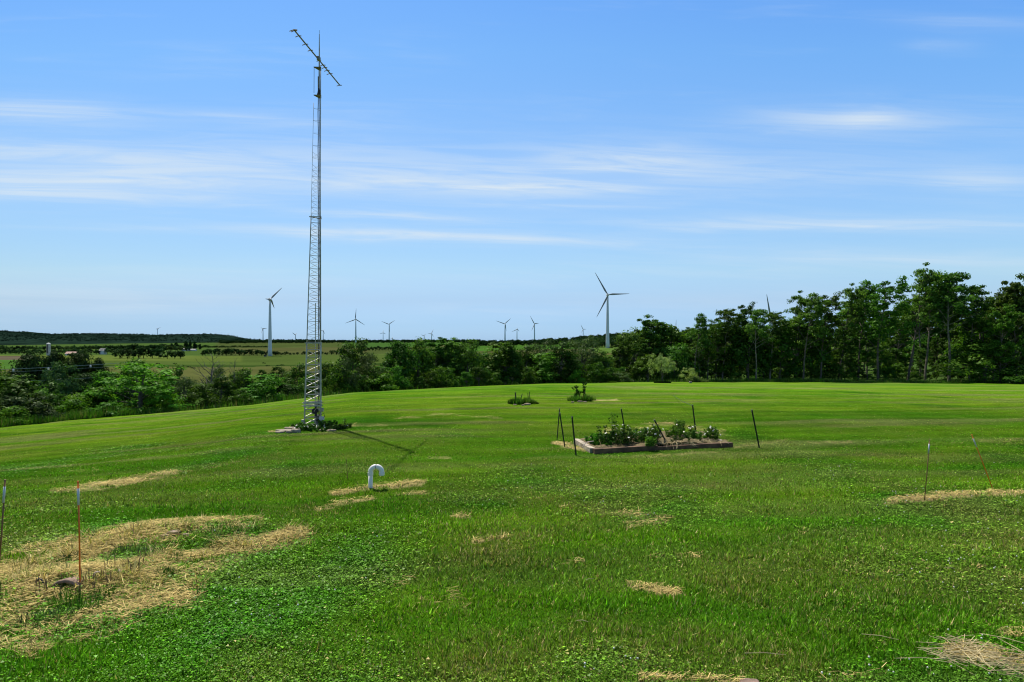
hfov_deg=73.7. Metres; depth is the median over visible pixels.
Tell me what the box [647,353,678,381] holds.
young willow
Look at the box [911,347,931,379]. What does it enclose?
tall tree
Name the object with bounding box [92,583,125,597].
grass tuft
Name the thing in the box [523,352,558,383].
broadleaf tree
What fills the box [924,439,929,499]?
marker rod
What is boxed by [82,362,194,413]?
spreading tree
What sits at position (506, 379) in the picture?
broadleaf tree
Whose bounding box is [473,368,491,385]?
broadleaf tree
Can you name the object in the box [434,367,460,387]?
shrub
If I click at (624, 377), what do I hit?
shrub
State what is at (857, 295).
tall tree
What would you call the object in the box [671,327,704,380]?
tall tree
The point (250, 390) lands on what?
broadleaf tree
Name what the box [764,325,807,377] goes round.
tall tree
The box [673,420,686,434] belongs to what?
garden plant
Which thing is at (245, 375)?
broadleaf tree
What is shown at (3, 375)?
broadleaf tree
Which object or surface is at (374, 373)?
shrub
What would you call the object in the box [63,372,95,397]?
evergreen tree
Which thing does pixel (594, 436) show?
garden plant
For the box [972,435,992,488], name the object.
marker rod
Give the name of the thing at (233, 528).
grass tuft
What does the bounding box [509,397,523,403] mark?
grass tuft
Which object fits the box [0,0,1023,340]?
sky
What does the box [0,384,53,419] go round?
shrub
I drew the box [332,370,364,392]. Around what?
shrub
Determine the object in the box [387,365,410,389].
shrub
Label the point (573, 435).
fence post
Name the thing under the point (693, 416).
fence post
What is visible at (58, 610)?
grass tuft
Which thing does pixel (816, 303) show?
tall tree
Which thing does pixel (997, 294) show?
tall tree
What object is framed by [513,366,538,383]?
shrub
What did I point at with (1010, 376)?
shrub
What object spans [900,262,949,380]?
tall tree
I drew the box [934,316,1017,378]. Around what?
broadleaf tree
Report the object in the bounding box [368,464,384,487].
vent pipe
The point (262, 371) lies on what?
broadleaf tree
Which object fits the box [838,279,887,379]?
tall tree
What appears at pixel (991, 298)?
tall tree
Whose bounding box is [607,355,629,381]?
broadleaf tree
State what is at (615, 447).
raised bed
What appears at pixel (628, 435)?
garden plant
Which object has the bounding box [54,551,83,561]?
grass tuft
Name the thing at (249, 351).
field tree
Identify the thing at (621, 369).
shrub
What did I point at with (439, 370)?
shrub
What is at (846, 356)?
tall tree
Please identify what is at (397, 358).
broadleaf tree
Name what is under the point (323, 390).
shrub
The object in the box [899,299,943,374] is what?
tall tree
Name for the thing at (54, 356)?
evergreen tree
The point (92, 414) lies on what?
tall grass
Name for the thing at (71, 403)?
shrub
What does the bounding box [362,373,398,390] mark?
shrub
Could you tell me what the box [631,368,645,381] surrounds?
broadleaf tree
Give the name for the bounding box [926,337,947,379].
tall tree
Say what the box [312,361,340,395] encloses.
broadleaf tree
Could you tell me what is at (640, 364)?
broadleaf tree
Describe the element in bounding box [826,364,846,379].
shrub
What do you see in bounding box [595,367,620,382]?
shrub
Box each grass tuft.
[4,608,58,632]
[31,605,76,625]
[45,584,92,606]
[52,588,104,611]
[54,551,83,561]
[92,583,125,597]
[111,543,142,555]
[130,544,164,557]
[154,565,176,576]
[161,551,187,561]
[201,540,217,547]
[224,524,240,532]
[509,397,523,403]
[521,397,534,403]
[571,395,582,401]
[580,394,592,400]
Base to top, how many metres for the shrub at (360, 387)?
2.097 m
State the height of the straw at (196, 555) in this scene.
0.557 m
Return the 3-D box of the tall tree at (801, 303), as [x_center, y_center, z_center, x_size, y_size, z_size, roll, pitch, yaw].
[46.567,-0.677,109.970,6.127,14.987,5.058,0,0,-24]
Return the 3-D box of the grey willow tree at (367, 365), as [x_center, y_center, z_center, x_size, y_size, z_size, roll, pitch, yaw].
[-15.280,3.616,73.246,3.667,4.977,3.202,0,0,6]
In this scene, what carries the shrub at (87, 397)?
on the ground at (714, 417)
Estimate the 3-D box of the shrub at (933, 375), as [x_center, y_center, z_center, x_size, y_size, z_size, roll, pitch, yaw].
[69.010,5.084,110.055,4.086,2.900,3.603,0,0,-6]
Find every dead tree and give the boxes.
[194,354,230,404]
[227,355,246,387]
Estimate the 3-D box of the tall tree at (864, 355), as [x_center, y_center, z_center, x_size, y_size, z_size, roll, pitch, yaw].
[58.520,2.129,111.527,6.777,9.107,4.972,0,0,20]
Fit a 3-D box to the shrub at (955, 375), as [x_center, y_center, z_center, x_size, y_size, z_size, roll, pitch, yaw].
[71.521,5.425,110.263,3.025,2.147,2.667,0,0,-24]
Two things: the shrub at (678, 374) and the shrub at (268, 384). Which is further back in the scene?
the shrub at (678, 374)
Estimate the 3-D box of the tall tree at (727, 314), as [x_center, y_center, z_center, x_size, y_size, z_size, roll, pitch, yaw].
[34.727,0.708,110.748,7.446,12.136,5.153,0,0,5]
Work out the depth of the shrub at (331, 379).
67.00 m
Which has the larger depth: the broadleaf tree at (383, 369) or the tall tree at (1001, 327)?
the tall tree at (1001, 327)
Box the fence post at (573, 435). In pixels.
[571,416,576,454]
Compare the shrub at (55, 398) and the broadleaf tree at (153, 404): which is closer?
the shrub at (55, 398)
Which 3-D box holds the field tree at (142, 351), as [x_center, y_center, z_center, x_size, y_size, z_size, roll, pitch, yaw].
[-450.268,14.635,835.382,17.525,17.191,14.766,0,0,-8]
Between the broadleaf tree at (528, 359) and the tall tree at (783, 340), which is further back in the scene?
the tall tree at (783, 340)
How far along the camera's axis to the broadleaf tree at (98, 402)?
50.23 m
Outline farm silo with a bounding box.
[46,343,50,354]
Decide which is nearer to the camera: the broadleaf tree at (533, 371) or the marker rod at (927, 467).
the marker rod at (927, 467)
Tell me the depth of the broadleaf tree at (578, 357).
116.77 m
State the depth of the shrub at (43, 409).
41.82 m
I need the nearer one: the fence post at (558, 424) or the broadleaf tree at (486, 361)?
the fence post at (558, 424)
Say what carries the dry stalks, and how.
on the raised bed
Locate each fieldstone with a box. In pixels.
[291,428,300,432]
[739,678,758,681]
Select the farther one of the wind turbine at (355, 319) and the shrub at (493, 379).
the wind turbine at (355, 319)
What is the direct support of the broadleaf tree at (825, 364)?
on the ground at (714, 417)
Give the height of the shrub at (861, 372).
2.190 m
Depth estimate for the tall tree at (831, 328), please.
127.19 m
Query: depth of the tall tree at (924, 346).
177.01 m
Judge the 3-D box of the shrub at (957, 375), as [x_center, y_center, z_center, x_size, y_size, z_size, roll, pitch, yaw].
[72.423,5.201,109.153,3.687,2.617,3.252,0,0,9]
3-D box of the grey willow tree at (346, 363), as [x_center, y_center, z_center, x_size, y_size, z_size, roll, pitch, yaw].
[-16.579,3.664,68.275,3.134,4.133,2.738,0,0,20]
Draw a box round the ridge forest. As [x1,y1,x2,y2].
[0,330,336,342]
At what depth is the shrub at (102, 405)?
45.98 m
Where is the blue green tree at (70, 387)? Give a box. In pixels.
[27,360,83,397]
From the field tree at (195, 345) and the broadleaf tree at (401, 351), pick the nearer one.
the broadleaf tree at (401, 351)
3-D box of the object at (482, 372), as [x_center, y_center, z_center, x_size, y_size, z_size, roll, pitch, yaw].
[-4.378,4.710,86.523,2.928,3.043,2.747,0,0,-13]
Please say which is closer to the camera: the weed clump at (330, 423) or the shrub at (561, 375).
the weed clump at (330, 423)
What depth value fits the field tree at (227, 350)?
1005.37 m
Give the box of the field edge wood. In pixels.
[566,331,697,347]
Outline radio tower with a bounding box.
[289,29,341,424]
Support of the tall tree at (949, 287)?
on the ground at (714, 417)
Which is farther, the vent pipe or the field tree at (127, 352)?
the field tree at (127, 352)
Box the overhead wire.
[1,362,126,371]
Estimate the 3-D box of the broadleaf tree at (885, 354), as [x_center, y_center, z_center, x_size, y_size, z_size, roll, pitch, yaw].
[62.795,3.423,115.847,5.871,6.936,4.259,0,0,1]
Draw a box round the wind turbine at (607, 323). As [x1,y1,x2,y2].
[595,273,626,347]
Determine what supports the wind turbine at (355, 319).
on the ground at (714, 417)
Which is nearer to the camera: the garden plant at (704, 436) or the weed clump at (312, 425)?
the garden plant at (704, 436)
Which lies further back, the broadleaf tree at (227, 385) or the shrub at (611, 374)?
the shrub at (611, 374)
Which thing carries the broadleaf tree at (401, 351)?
on the ground at (714, 417)
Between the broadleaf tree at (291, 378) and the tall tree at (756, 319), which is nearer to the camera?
the broadleaf tree at (291, 378)
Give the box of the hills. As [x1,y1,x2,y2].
[0,330,252,344]
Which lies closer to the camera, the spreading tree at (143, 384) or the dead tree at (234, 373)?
the spreading tree at (143, 384)
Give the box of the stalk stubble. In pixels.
[35,547,148,601]
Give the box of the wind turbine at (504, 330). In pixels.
[498,319,509,339]
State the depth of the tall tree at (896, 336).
138.65 m
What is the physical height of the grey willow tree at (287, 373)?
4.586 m
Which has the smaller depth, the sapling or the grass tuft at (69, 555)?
the grass tuft at (69, 555)
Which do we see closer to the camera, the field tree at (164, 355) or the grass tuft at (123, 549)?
the grass tuft at (123, 549)
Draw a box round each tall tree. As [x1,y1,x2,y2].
[415,337,465,383]
[437,337,473,381]
[608,340,635,372]
[628,315,680,379]
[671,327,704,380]
[685,313,712,377]
[686,333,715,377]
[697,321,726,378]
[700,327,735,378]
[706,308,748,378]
[728,301,757,379]
[743,309,774,378]
[745,330,775,379]
[756,311,796,379]
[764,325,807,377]
[782,290,815,376]
[790,292,831,378]
[806,291,855,378]
[821,317,839,343]
[832,305,869,362]
[832,318,862,378]
[833,283,869,378]
[834,336,859,373]
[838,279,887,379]
[846,275,919,380]
[850,327,893,378]
[863,309,880,373]
[867,318,918,359]
[875,319,934,367]
[879,303,910,366]
[890,300,921,349]
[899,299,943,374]
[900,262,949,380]
[900,276,965,379]
[901,328,945,365]
[904,291,961,364]
[906,296,943,372]
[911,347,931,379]
[914,324,957,363]
[926,271,983,381]
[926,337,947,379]
[934,294,967,345]
[943,300,991,377]
[949,284,997,379]
[979,303,1023,382]
[982,285,1021,378]
[985,296,1001,319]
[987,272,1023,375]
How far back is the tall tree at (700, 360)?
108.33 m
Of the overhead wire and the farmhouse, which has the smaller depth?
the overhead wire
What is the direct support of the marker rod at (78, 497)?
on the ground at (714, 417)
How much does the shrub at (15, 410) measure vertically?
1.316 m
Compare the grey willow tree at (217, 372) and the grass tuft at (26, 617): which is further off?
the grey willow tree at (217, 372)
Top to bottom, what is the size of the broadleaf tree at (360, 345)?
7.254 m
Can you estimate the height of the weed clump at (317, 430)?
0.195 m
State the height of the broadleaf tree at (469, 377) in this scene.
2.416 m
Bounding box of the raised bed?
[575,431,732,453]
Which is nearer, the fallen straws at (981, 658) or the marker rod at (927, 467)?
the fallen straws at (981, 658)
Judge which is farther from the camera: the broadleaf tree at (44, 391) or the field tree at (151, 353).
the field tree at (151, 353)
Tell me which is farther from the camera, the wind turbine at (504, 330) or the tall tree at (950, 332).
the wind turbine at (504, 330)
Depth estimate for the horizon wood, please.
2401.40 m
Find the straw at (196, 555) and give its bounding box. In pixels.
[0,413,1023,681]
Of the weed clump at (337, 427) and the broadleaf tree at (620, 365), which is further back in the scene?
the broadleaf tree at (620, 365)
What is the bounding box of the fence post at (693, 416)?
[692,405,695,429]
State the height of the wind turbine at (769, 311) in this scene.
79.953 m
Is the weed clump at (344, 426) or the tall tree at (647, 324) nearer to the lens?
the weed clump at (344, 426)
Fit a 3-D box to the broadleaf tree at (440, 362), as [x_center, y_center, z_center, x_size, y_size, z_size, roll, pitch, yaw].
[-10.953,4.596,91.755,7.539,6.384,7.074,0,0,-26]
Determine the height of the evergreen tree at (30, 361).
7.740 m
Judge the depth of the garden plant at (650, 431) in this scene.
18.09 m
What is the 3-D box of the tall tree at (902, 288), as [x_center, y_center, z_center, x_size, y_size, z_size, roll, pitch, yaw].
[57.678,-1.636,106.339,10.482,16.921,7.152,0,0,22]
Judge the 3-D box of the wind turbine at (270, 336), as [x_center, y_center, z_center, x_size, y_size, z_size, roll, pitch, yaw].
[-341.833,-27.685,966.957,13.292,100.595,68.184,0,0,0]
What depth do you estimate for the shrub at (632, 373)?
105.47 m
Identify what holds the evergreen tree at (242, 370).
on the ground at (714, 417)
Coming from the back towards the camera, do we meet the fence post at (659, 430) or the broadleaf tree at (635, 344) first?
the broadleaf tree at (635, 344)
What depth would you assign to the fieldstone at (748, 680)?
5.50 m
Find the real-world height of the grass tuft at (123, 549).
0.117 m
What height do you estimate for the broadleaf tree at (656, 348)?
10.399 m
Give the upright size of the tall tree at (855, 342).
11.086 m
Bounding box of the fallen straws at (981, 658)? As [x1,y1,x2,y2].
[577,567,1023,677]
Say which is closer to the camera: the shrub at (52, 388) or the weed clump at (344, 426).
the weed clump at (344, 426)
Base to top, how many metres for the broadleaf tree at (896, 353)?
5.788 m
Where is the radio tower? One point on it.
(316, 410)
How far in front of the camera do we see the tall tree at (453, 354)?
89.61 m
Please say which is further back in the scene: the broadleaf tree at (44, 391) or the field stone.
the broadleaf tree at (44, 391)
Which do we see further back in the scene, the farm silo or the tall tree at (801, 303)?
the farm silo
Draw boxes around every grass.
[0,377,1023,427]
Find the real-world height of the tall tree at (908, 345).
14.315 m
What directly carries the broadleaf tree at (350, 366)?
on the ground at (714, 417)
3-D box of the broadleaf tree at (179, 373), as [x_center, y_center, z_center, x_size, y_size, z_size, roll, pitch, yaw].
[-31.044,4.610,62.601,3.763,5.212,2.730,0,0,-7]
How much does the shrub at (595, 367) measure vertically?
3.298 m
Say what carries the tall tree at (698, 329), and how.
on the ground at (714, 417)
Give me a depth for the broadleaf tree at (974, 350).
101.08 m
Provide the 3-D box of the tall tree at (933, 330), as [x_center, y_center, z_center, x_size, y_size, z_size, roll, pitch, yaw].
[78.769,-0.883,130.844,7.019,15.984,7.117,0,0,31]
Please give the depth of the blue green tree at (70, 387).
57.60 m
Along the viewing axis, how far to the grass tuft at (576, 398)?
32.34 m
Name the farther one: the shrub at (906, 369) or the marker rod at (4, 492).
the shrub at (906, 369)
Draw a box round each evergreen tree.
[2,369,27,395]
[8,352,61,390]
[42,349,76,398]
[57,350,93,382]
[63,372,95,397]
[85,358,111,385]
[230,368,254,395]
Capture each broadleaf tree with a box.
[0,362,15,385]
[0,373,40,418]
[25,387,54,405]
[65,392,87,410]
[76,370,130,406]
[87,394,114,407]
[93,356,165,410]
[114,392,131,410]
[143,393,169,409]
[160,364,191,409]
[207,374,237,406]
[219,367,257,403]
[240,373,285,400]
[256,369,267,378]
[267,383,304,399]
[268,366,286,379]
[278,362,311,393]
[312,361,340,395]
[329,336,378,393]
[337,359,358,382]
[372,365,389,372]
[377,340,423,388]
[382,352,412,384]
[405,336,436,388]
[409,354,458,385]
[452,339,488,386]
[455,351,478,386]
[455,376,465,386]
[460,372,474,386]
[464,351,502,385]
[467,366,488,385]
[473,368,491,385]
[485,341,516,384]
[498,342,524,384]
[502,367,521,384]
[502,378,509,384]
[510,343,543,383]
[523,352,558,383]
[524,370,538,383]
[543,341,586,382]
[574,355,589,382]
[582,349,616,381]
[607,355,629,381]
[611,327,659,381]
[627,354,669,380]
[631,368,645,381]
[636,323,694,379]
[658,342,700,380]
[706,330,754,379]
[721,320,776,379]
[750,345,784,378]
[757,316,832,378]
[790,338,838,378]
[805,347,837,374]
[822,346,856,379]
[864,342,900,377]
[880,347,908,378]
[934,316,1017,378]
[934,343,1023,382]
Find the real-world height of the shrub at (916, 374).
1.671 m
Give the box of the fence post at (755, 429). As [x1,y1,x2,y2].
[751,410,759,447]
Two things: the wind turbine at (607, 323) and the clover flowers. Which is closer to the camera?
the clover flowers
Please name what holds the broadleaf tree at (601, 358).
on the ground at (714, 417)
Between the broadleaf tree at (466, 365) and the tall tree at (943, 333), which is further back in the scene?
the tall tree at (943, 333)
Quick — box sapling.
[580,382,586,395]
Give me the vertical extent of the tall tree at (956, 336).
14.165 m
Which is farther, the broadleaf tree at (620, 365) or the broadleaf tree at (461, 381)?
the broadleaf tree at (620, 365)
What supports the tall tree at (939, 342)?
on the ground at (714, 417)
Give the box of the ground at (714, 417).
[0,337,1023,681]
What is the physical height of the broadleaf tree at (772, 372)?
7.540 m
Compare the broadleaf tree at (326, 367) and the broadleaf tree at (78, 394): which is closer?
the broadleaf tree at (78, 394)
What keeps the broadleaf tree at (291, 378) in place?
on the ground at (714, 417)
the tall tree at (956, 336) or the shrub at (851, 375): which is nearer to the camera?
the shrub at (851, 375)
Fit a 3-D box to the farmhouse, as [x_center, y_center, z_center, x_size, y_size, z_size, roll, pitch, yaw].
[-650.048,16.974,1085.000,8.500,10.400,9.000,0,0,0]
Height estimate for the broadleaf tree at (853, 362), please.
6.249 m
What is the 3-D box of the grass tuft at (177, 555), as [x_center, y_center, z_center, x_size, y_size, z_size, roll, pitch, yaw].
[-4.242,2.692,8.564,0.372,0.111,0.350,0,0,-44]
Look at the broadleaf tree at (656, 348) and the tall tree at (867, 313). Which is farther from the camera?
the tall tree at (867, 313)
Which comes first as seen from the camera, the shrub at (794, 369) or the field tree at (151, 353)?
the shrub at (794, 369)
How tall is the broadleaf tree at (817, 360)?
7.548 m
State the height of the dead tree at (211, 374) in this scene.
5.448 m
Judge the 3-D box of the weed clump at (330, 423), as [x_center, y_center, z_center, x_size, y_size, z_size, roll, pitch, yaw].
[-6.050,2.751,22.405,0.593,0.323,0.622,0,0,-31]
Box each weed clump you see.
[296,423,321,430]
[305,424,325,429]
[314,426,333,431]
[318,420,337,426]
[326,424,341,429]
[338,423,351,428]
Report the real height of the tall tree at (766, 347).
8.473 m
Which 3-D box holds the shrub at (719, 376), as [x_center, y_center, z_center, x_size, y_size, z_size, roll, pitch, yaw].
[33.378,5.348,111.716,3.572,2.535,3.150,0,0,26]
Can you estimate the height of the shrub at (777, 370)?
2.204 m
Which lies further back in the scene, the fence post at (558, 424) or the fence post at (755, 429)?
the fence post at (558, 424)
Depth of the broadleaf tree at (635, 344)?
111.45 m
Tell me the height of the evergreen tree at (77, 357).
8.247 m
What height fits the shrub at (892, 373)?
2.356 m
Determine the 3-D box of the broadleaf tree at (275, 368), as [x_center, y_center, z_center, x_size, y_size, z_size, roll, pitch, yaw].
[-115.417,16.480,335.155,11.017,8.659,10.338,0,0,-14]
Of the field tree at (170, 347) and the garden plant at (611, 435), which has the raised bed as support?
the garden plant at (611, 435)
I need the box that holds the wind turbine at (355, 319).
[347,313,362,341]
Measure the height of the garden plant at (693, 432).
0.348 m
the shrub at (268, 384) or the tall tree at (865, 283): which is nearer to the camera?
the shrub at (268, 384)
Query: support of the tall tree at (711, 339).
on the ground at (714, 417)
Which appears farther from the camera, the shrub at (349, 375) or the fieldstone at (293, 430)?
the shrub at (349, 375)
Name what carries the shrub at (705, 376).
on the ground at (714, 417)
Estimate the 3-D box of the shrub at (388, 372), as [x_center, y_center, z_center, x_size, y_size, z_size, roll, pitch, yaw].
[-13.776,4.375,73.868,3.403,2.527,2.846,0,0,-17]
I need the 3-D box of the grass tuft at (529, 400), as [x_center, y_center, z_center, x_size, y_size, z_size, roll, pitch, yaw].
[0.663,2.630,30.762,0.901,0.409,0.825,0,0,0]
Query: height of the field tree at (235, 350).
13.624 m
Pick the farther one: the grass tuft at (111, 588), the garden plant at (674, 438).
the garden plant at (674, 438)
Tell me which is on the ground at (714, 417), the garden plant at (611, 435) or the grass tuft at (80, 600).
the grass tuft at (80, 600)
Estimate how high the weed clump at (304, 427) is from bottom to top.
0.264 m
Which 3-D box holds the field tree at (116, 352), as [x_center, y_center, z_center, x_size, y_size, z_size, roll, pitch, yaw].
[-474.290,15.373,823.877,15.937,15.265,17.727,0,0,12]
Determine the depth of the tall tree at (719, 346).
109.40 m
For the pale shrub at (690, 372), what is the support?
on the ground at (714, 417)
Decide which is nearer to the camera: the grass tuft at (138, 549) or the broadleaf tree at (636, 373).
the grass tuft at (138, 549)
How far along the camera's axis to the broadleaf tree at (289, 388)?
63.29 m
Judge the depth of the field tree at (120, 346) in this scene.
1307.82 m
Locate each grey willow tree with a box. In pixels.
[163,376,201,408]
[198,363,224,407]
[276,367,302,395]
[331,357,360,392]
[354,352,382,386]
[528,338,564,378]
[562,335,612,382]
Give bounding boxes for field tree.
[111,348,122,358]
[117,344,126,348]
[120,348,132,358]
[137,346,150,357]
[148,348,157,357]
[152,347,163,356]
[158,350,176,358]
[165,344,174,349]
[177,350,184,358]
[192,340,197,348]
[223,347,230,355]
[231,348,238,354]
[245,349,253,354]
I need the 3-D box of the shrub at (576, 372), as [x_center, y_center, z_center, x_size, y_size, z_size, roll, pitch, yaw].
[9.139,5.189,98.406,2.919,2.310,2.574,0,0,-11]
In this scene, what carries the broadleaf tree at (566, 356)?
on the ground at (714, 417)
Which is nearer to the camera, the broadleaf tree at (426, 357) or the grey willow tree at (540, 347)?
the broadleaf tree at (426, 357)
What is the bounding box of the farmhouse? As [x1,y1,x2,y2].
[99,348,106,353]
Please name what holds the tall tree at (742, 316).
on the ground at (714, 417)
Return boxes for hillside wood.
[462,330,685,345]
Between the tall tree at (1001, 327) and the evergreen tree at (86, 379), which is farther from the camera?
the tall tree at (1001, 327)
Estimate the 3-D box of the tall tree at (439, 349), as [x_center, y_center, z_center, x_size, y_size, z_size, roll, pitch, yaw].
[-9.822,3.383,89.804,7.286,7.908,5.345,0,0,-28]
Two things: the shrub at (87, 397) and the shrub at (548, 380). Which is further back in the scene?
the shrub at (548, 380)
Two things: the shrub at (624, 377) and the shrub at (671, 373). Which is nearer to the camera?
the shrub at (624, 377)
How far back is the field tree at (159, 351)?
837.46 m
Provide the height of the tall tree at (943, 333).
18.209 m
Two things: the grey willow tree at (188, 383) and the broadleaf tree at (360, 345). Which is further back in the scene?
the broadleaf tree at (360, 345)
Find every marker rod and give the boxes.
[0,479,5,559]
[77,481,80,581]
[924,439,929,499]
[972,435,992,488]
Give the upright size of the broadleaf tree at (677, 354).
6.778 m
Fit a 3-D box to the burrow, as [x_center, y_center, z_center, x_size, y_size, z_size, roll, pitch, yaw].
[-4.680,2.669,9.466,0.170,0.070,0.166,0,0,0]
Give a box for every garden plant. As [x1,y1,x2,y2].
[584,433,603,442]
[592,439,613,445]
[596,425,625,443]
[608,414,619,432]
[611,424,634,444]
[631,427,656,442]
[642,425,661,436]
[644,436,656,447]
[651,424,659,444]
[658,435,682,441]
[665,427,682,437]
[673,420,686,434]
[683,430,701,439]
[689,432,707,437]
[703,426,720,440]
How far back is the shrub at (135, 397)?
55.43 m
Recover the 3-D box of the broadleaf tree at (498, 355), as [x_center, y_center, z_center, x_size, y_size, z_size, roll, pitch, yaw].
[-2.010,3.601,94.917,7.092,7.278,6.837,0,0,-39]
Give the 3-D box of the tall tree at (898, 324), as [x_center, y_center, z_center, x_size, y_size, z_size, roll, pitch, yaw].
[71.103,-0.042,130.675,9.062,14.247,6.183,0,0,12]
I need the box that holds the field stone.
[52,576,84,588]
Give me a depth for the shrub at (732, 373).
109.56 m
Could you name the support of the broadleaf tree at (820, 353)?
on the ground at (714, 417)
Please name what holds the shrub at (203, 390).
on the ground at (714, 417)
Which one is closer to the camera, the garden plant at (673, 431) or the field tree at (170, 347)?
the garden plant at (673, 431)
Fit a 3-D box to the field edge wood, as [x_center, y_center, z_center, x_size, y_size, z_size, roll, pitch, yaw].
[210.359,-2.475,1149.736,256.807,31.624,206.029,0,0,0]
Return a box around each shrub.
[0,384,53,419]
[0,391,68,418]
[0,405,35,423]
[33,380,75,410]
[36,393,71,412]
[52,398,88,413]
[65,386,124,408]
[85,402,130,415]
[120,392,153,410]
[142,389,183,410]
[173,383,222,408]
[222,388,256,405]
[249,378,283,401]
[290,375,314,397]
[304,382,326,396]
[322,365,352,393]
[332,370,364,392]
[351,374,370,391]
[358,367,386,391]
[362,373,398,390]
[381,370,398,388]
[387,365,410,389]
[401,377,414,389]
[411,376,429,388]
[420,370,443,388]
[424,366,454,387]
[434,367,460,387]
[483,373,502,385]
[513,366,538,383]
[537,368,554,383]
[554,369,574,382]
[566,369,584,382]
[583,362,608,382]
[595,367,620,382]
[611,371,633,380]
[614,367,630,381]
[626,369,639,381]
[664,371,675,379]
[672,369,687,380]
[679,367,701,381]
[691,370,708,378]
[708,368,725,378]
[711,359,741,378]
[771,368,783,379]
[780,362,806,378]
[804,366,825,378]
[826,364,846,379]
[844,372,858,379]
[854,367,866,378]
[879,366,896,379]
[880,363,907,379]
[902,366,917,379]
[907,371,923,380]
[930,364,954,380]
[951,369,964,379]
[954,370,974,380]
[992,370,1023,383]
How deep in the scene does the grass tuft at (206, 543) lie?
9.17 m
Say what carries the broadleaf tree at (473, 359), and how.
on the ground at (714, 417)
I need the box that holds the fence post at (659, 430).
[654,419,667,444]
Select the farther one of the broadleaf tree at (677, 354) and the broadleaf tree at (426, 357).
the broadleaf tree at (677, 354)
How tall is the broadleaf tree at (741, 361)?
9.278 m
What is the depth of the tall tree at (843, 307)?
127.58 m
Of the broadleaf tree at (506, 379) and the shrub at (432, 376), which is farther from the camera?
the broadleaf tree at (506, 379)
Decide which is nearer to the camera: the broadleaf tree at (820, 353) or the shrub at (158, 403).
the shrub at (158, 403)
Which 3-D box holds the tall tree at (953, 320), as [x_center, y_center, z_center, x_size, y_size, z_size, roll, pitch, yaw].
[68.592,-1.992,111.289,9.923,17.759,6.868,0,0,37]
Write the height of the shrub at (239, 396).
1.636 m
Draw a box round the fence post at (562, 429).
[559,413,564,446]
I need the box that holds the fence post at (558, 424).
[557,409,559,439]
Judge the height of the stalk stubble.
0.258 m
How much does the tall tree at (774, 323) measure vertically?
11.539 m
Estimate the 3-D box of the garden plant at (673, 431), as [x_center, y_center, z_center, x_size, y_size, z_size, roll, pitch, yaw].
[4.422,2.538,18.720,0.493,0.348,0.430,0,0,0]
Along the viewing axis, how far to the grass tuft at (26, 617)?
6.60 m
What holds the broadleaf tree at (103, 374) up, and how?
on the ground at (714, 417)
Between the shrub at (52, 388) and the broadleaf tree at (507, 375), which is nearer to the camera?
the shrub at (52, 388)
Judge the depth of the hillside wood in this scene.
1610.74 m
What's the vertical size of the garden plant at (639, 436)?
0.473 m
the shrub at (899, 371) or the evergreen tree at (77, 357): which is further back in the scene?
the shrub at (899, 371)
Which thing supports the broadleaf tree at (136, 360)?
on the ground at (714, 417)
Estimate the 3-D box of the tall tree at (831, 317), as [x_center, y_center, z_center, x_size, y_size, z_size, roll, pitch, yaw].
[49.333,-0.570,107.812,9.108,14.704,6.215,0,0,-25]
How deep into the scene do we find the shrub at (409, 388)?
75.30 m
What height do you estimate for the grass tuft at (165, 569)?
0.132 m
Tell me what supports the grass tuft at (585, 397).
on the ground at (714, 417)
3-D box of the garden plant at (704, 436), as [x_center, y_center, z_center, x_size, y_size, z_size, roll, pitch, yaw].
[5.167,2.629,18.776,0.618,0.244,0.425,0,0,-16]
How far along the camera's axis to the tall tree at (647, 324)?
110.97 m
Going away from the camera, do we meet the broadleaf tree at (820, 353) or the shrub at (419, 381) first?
the shrub at (419, 381)
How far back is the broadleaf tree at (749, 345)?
109.01 m
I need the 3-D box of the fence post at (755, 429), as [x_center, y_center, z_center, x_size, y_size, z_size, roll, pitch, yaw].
[6.473,2.422,18.087,0.277,1.216,0.046,0,0,0]
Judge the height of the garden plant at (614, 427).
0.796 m
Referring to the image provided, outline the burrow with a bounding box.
[168,530,180,534]
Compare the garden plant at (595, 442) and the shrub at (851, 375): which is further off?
the shrub at (851, 375)
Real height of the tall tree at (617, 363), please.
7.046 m
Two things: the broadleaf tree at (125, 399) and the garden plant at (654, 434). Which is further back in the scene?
the broadleaf tree at (125, 399)
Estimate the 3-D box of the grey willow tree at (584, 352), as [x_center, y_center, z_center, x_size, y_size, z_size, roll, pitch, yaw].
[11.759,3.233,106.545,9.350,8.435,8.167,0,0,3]
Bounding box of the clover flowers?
[209,461,1023,680]
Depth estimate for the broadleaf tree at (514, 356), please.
94.87 m
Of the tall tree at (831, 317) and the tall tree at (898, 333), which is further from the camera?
the tall tree at (898, 333)
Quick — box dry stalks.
[657,437,728,448]
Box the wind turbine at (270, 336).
[267,289,280,355]
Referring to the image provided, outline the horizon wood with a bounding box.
[218,339,480,343]
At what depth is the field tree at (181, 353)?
829.56 m
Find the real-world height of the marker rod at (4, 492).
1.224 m
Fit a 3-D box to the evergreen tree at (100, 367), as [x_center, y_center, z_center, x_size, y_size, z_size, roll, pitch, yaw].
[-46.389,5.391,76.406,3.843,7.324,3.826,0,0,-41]
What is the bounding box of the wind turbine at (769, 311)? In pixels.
[763,297,779,331]
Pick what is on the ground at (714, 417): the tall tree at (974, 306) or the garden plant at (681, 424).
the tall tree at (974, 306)

